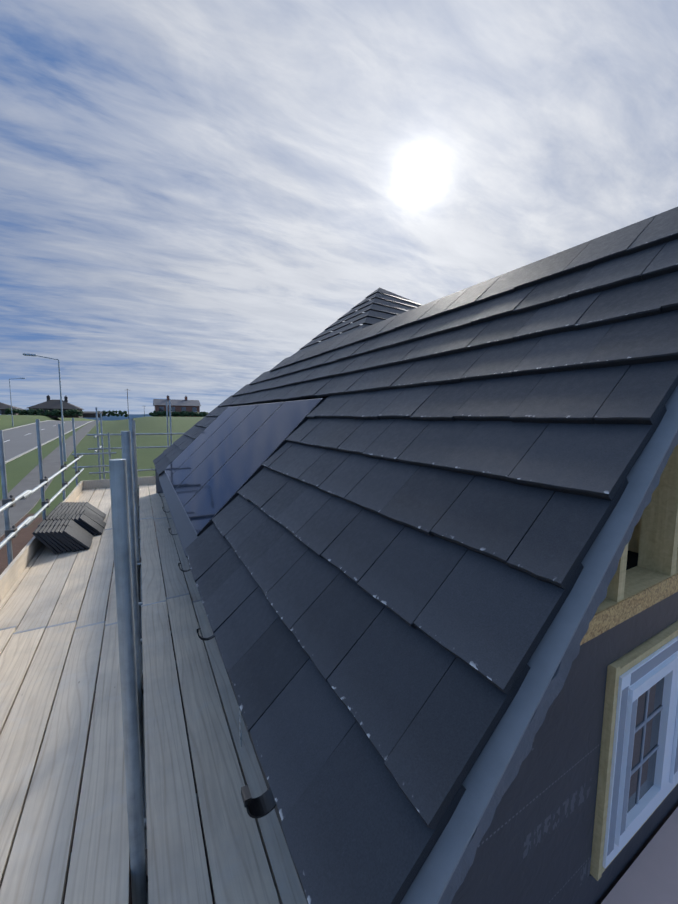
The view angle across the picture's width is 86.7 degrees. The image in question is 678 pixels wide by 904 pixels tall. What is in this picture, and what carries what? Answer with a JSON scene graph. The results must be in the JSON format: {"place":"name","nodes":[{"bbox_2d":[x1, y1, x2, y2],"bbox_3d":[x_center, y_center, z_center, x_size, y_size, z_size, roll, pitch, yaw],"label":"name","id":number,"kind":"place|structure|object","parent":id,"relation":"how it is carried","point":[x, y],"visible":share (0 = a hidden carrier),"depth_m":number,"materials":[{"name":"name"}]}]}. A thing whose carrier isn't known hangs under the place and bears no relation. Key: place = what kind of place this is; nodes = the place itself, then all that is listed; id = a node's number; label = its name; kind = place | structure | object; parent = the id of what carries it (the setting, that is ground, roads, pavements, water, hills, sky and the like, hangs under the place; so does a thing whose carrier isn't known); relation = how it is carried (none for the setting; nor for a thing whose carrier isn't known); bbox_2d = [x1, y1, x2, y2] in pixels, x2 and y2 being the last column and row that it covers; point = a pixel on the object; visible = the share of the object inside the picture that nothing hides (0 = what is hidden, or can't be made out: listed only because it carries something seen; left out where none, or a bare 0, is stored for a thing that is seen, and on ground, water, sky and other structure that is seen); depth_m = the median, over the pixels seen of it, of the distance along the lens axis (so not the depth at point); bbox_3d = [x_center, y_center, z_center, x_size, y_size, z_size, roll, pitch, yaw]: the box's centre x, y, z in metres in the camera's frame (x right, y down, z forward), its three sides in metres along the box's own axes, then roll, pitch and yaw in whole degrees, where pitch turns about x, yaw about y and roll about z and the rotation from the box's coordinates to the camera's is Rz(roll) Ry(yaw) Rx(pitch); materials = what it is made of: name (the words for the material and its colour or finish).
{"place":"outdoors","nodes":[
{"label":"outdoors","id":0,"kind":"place"},
{"bbox_2d":[0,420,99,537],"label":"foot path","id":1,"kind":"structure","parent":0,"point":[21,509],"depth_m":20.25,"materials":[{"name":"grey concrete"}]},
{"bbox_2d":[26,409,149,419],"bbox_3d":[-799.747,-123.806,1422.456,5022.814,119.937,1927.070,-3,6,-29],"label":"distant hills","id":2,"kind":"structure","parent":0,"point":[115,417],"depth_m":2212.37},
{"bbox_2d":[0,415,214,903],"bbox_3d":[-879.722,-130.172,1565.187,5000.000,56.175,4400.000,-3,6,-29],"label":"terrain","id":3,"kind":"structure","parent":0,"point":[19,469],"depth_m":27.55,"materials":[{"name":"green plant"}]},
{"bbox_2d":[0,402,23,414],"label":"house","id":4,"kind":"structure","parent":3,"relation":"on","point":[3,406],"depth_m":110.17,"materials":[{"name":"tile"}]},
{"bbox_2d":[9,378,25,425],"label":"street lamp","id":5,"kind":"object","parent":3,"relation":"on","point":[10,399],"visible":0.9,"depth_m":56.56,"materials":[{"name":"metal"}]},
{"bbox_2d":[23,353,66,461],"bbox_3d":[-21.405,-2.964,26.203,2.061,8.070,0.260,-3,6,-29],"label":"street lamp","id":6,"kind":"object","parent":3,"relation":"on","point":[64,444],"visible":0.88,"depth_m":26.59,"materials":[{"name":"metal"}]},
{"bbox_2d":[3,421,89,460],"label":"road","id":7,"kind":"structure","parent":3,"relation":"on","point":[20,441],"depth_m":45.55,"materials":[{"name":"grey asphalt"}]},
{"bbox_2d":[3,420,94,463],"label":"road kerbs","id":8,"kind":"structure","parent":3,"relation":"on","point":[13,458],"depth_m":40.25,"materials":[{"name":"concrete"}]},
{"bbox_2d":[27,395,84,417],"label":"house","id":9,"kind":"structure","parent":3,"relation":"on","point":[50,405],"depth_m":98.22,"materials":[{"name":"tile"}]},
{"bbox_2d":[83,411,102,417],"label":"outbuilding","id":10,"kind":"structure","parent":3,"relation":"on","point":[89,414],"depth_m":110.10,"materials":[{"name":"grey brick"}]},
{"bbox_2d":[4,408,207,416],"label":"hedge rows","id":11,"kind":"object","parent":3,"relation":"on","point":[73,412],"visible":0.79,"depth_m":96.57,"materials":[{"name":"green plant"}]},
{"bbox_2d":[0,400,279,903],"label":"scaffold tubes","id":12,"kind":"object","parent":3,"relation":"on","point":[124,492],"visible":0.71,"depth_m":1.54},
{"bbox_2d":[0,476,306,903],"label":"scaffold boards","id":13,"kind":"object","parent":12,"relation":"on","point":[58,637],"visible":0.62,"depth_m":2.12,"materials":[{"name":"beige wood"}]},
{"bbox_2d":[32,501,105,553],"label":"stacked roof tiles","id":14,"kind":"object","parent":13,"relation":"on","point":[64,527],"visible":1,"depth_m":5.52,"materials":[{"name":"stone"}]},
{"bbox_2d":[153,395,200,416],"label":"brick bungalow","id":15,"kind":"object","parent":3,"relation":"on","point":[182,405],"visible":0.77,"depth_m":100.47,"materials":[{"name":"brick"}]},
{"bbox_2d":[292,288,421,355],"bbox_3d":[2.338,-1.561,13.617,7.057,8.579,5.300,-3,6,-29],"label":"roof section","id":16,"kind":"object","parent":3,"relation":"on","point":[378,305],"visible":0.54,"depth_m":11.96,"materials":[{"name":"tile"}]},
{"bbox_2d":[167,519,677,903],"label":"house walls","id":17,"kind":"structure","parent":3,"relation":"on","point":[535,845],"depth_m":1.20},
{"bbox_2d":[580,445,677,644],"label":"timber roof frame","id":18,"kind":"object","parent":17,"relation":"on","point":[645,576],"visible":0.17,"depth_m":1.49,"materials":[{"name":"beige wood"}]},
{"bbox_2d":[590,621,677,880],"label":"window","id":19,"kind":"structure","parent":17,"relation":"attached to","point":[637,783],"depth_m":1.39,"materials":[{"name":"white plastic"}]},
{"bbox_2d":[601,807,677,903],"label":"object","id":20,"kind":"object","parent":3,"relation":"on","point":[650,876],"depth_m":1.49,"materials":[{"name":"metal"}]},
{"bbox_2d":[0,0,677,414],"label":"sky","id":21,"kind":"structure","parent":0,"point":[193,192],"materials":[{"name":"blue"}]},
{"bbox_2d":[155,397,590,875],"bbox_3d":[-1.294,0.894,5.526,2.353,5.181,9.582,-3,6,-29],"label":"roof felt substrate","id":22,"kind":"object","parent":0,"point":[159,489],"depth_m":9.15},
{"bbox_2d":[153,207,677,903],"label":"roof tiles","id":23,"kind":"object","parent":22,"relation":"on","point":[387,549],"visible":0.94,"depth_m":1.43,"materials":[{"name":"grey tile"}]},
{"bbox_3d":[-0.995,-0.668,7.283,4.705,2.360,12.695,-3,6,-29],"label":"roof","id":24,"kind":"object","parent":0,"visible":0},
{"bbox_2d":[151,467,307,903],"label":"eaves fascia and gutter brackets","id":25,"kind":"structure","parent":24,"relation":"attached to","point":[263,804],"depth_m":1.18,"materials":[{"name":"black plastic"}]},
{"bbox_2d":[159,396,328,557],"bbox_3d":[-1.738,-0.026,5.222,1.433,1.416,4.420,-3,6,-29],"label":"solar panel array","id":26,"kind":"object","parent":24,"relation":"on","point":[213,468],"visible":0.88,"depth_m":4.20,"materials":[{"name":"blue"}]},
{"bbox_2d":[400,385,677,903],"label":"bargeboard","id":27,"kind":"object","parent":24,"relation":"attached to","point":[486,784],"visible":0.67,"depth_m":0.95,"materials":[{"name":"grey plastic"}]}
]}

